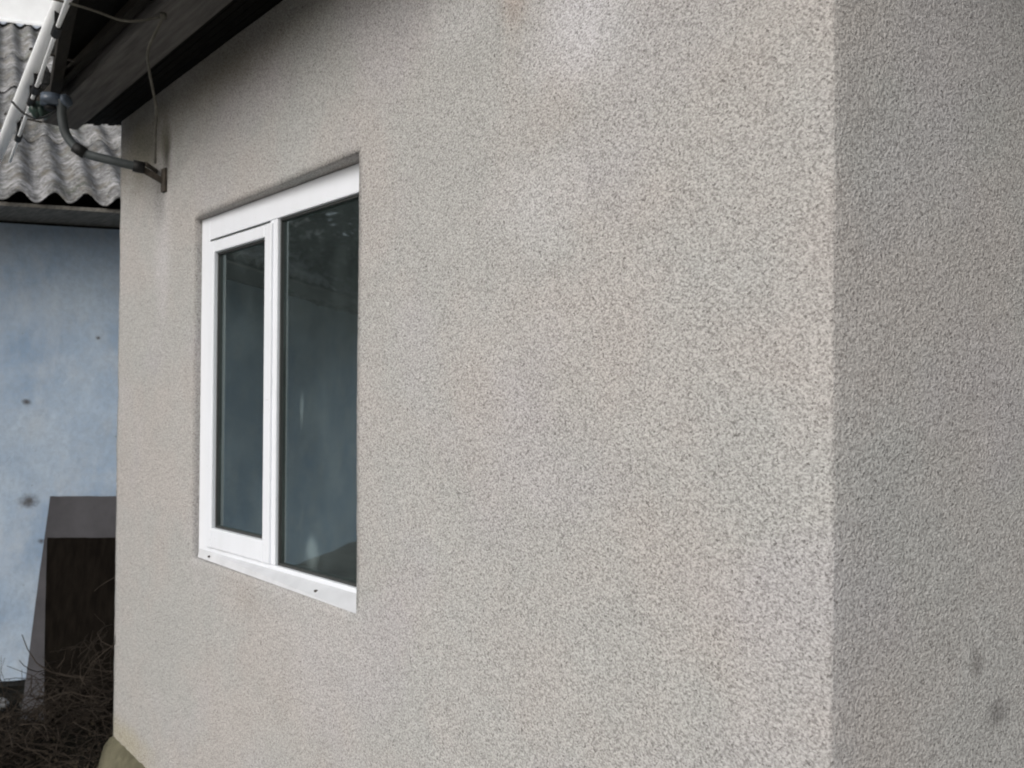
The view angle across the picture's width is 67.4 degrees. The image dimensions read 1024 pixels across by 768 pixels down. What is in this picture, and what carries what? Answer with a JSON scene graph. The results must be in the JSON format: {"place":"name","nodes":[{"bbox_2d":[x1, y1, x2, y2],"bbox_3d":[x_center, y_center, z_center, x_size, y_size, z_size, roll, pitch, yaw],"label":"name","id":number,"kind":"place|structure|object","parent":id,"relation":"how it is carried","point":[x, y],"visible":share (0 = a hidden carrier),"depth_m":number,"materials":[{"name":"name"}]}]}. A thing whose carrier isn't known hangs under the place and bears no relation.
{"place":"outdoors","nodes":[
{"label":"outdoors","id":0,"kind":"place"},
{"bbox_2d":[0,21,40,28],"label":"sky","id":1,"kind":"structure","parent":0,"point":[2,22],"materials":[{"name":"white"}]},
{"bbox_2d":[0,686,112,767],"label":"ground","id":2,"kind":"structure","parent":0,"point":[14,702],"depth_m":3.56,"materials":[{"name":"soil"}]},
{"bbox_2d":[0,698,8,711],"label":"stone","id":3,"kind":"object","parent":2,"relation":"on","point":[2,704],"visible":0.55,"depth_m":3.93,"materials":[{"name":"grey stone"}]},
{"bbox_2d":[0,577,115,767],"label":"twig pile","id":4,"kind":"object","parent":2,"relation":"on","point":[22,738],"visible":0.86,"depth_m":3.33,"materials":[{"name":"brown plant"}]},
{"bbox_2d":[21,496,116,720],"bbox_3d":[-2.129,1.155,4.059,0.854,1.077,0.409,0,-2,-1],"label":"leaning sheet","id":5,"kind":"object","parent":2,"relation":"on","point":[81,516],"visible":0.2,"depth_m":4.19,"materials":[{"name":"grey metal"}]},
{"bbox_2d":[44,537,115,724],"bbox_3d":[-2.027,1.234,3.852,0.680,0.905,0.158,0,-2,-2],"label":"leaning board","id":6,"kind":"object","parent":2,"relation":"on","point":[79,571],"visible":0.43,"depth_m":3.85,"materials":[{"name":"brown wood"}]},
{"bbox_2d":[0,0,1023,767],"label":"house","id":7,"kind":"structure","parent":2,"relation":"on","point":[570,382],"depth_m":1.41,"materials":[{"name":"paint"}]},
{"bbox_2d":[8,0,69,162],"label":"conduit rod","id":8,"kind":"object","parent":7,"relation":"attached to","point":[55,34],"visible":0.94,"depth_m":2.45,"materials":[{"name":"white paint"}]},
{"bbox_2d":[11,91,166,192],"bbox_3d":[-1.495,-0.851,2.724,0.504,0.296,0.143,1,-2,-24],"label":"service pipe","id":9,"kind":"object","parent":7,"relation":"attached to","point":[47,105],"visible":0.99,"depth_m":2.67,"materials":[{"name":"grey metal"}]},
{"bbox_2d":[54,0,159,22],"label":"eave cord","id":10,"kind":"object","parent":7,"relation":"attached to","point":[112,17],"visible":0.98,"depth_m":2.13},
{"bbox_2d":[146,12,166,163],"bbox_3d":[-1.132,-0.909,2.418,0.050,0.254,0.626,1,-2,-27],"label":"hanging cord","id":11,"kind":"object","parent":7,"relation":"hanging from","point":[163,15],"visible":1,"depth_m":2.34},
{"bbox_2d":[198,163,358,613],"bbox_3d":[-0.695,0.003,2.276,0.982,1.144,0.120,-1,-2,43],"label":"window","id":12,"kind":"structure","parent":7,"relation":"in","point":[278,485],"depth_m":2.26,"materials":[{"name":"white plastic"}]},
{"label":"yard","id":13,"kind":"structure","parent":0,"visible":0},
{"bbox_2d":[0,0,120,686],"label":"shed","id":14,"kind":"structure","parent":13,"relation":"on","point":[60,206],"depth_m":4.34,"materials":[{"name":"blue paint"}]}
]}

